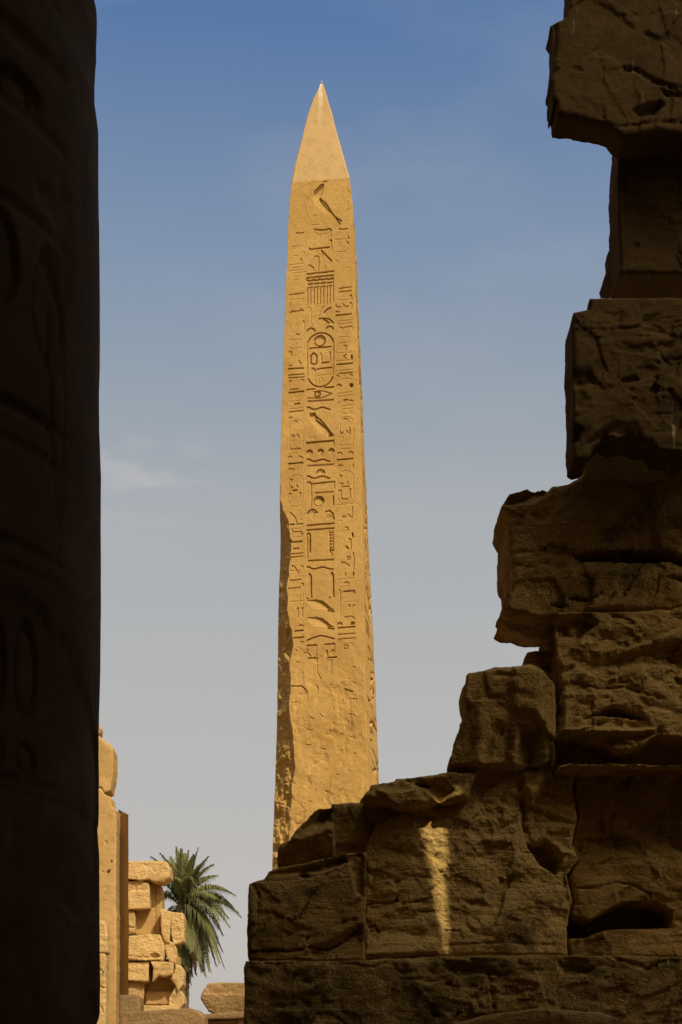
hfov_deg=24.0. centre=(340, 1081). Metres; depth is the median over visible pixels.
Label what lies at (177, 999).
stone block
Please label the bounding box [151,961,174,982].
stone block
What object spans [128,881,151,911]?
stone block
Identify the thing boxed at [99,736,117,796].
pier stone
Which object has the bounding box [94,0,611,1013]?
sky
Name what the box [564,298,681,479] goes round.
sandstone block
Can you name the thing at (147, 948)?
long block
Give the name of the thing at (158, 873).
capstone
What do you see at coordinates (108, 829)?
tall pier
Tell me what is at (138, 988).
stone block
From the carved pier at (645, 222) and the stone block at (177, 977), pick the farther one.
the stone block at (177, 977)
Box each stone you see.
[97,953,108,1023]
[99,725,102,736]
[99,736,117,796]
[100,921,110,954]
[144,957,182,1005]
[277,808,335,867]
[359,772,474,812]
[456,1008,630,1023]
[522,651,552,677]
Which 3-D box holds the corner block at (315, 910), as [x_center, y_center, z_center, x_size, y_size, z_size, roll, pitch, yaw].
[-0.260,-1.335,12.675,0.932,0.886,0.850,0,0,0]
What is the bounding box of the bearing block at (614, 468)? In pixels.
[577,454,681,483]
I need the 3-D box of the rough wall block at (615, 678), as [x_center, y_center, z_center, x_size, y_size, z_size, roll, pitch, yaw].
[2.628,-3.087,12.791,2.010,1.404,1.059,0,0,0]
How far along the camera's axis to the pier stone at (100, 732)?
45.45 m
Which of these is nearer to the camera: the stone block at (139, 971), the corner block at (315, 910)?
the corner block at (315, 910)
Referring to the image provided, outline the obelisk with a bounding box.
[272,81,378,869]
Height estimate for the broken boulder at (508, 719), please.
0.796 m
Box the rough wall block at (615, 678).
[539,606,681,779]
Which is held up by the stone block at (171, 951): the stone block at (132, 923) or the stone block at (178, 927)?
the stone block at (178, 927)
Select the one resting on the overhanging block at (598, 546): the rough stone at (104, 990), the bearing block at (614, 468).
the bearing block at (614, 468)
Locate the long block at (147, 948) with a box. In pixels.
[129,934,166,962]
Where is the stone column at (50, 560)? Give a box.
[0,0,100,1023]
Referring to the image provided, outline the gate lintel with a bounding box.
[205,1012,243,1023]
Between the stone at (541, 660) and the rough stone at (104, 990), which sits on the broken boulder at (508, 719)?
the stone at (541, 660)
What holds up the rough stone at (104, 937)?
on the rough stone at (104, 990)
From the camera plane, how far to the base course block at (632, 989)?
12.21 m
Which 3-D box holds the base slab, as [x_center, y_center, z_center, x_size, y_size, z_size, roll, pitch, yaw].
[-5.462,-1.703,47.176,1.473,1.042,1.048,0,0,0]
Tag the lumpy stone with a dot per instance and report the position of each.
(447, 789)
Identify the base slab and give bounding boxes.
[144,1005,173,1010]
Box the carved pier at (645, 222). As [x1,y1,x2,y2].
[608,156,681,298]
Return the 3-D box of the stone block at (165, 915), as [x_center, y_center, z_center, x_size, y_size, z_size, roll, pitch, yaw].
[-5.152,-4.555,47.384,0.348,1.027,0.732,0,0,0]
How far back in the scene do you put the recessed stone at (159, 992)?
47.58 m
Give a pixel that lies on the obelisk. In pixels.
(326, 751)
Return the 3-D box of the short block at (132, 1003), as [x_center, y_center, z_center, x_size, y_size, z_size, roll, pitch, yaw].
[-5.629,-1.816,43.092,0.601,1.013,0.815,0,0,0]
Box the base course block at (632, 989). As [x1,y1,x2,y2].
[243,954,681,1023]
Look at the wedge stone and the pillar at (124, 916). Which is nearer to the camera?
the wedge stone
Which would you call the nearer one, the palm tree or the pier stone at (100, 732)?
the pier stone at (100, 732)
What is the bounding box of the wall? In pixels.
[120,1008,207,1023]
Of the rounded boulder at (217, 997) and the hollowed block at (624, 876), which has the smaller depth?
the hollowed block at (624, 876)
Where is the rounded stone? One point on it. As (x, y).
(544, 1016)
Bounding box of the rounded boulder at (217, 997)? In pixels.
[201,982,244,1013]
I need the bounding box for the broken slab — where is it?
[599,252,610,297]
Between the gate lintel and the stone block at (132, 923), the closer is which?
the gate lintel
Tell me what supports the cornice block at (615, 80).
on the carved pier at (645, 222)
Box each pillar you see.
[118,809,128,994]
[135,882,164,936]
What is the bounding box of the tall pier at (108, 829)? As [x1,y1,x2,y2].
[97,788,120,1023]
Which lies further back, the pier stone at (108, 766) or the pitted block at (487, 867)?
the pier stone at (108, 766)
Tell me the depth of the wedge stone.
12.46 m
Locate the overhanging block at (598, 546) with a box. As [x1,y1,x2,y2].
[492,478,681,647]
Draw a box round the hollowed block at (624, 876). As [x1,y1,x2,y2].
[566,773,681,957]
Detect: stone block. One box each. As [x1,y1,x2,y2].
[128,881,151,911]
[128,961,151,983]
[129,911,136,935]
[129,982,145,1002]
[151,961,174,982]
[160,909,171,942]
[163,940,178,964]
[169,988,186,1008]
[170,964,185,990]
[171,912,185,946]
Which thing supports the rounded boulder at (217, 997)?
on the gate lintel
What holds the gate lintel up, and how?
on the ground
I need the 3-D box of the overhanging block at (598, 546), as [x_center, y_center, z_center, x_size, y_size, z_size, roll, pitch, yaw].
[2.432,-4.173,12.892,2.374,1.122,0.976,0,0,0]
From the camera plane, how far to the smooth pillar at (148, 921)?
47.65 m
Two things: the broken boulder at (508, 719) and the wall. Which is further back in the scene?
the wall
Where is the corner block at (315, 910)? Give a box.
[247,851,367,960]
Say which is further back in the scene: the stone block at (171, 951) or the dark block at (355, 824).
the stone block at (171, 951)
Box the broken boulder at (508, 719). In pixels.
[447,664,555,772]
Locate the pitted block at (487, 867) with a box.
[365,765,577,959]
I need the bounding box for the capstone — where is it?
[128,861,172,885]
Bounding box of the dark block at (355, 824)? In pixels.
[331,803,397,855]
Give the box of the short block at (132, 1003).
[119,994,143,1023]
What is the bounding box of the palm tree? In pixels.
[150,846,241,1007]
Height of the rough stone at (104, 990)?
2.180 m
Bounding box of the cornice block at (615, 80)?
[545,0,681,158]
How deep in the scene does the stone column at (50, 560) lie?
7.41 m
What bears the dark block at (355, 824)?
on the pitted block at (487, 867)
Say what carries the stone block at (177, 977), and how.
on the stone block at (177, 999)

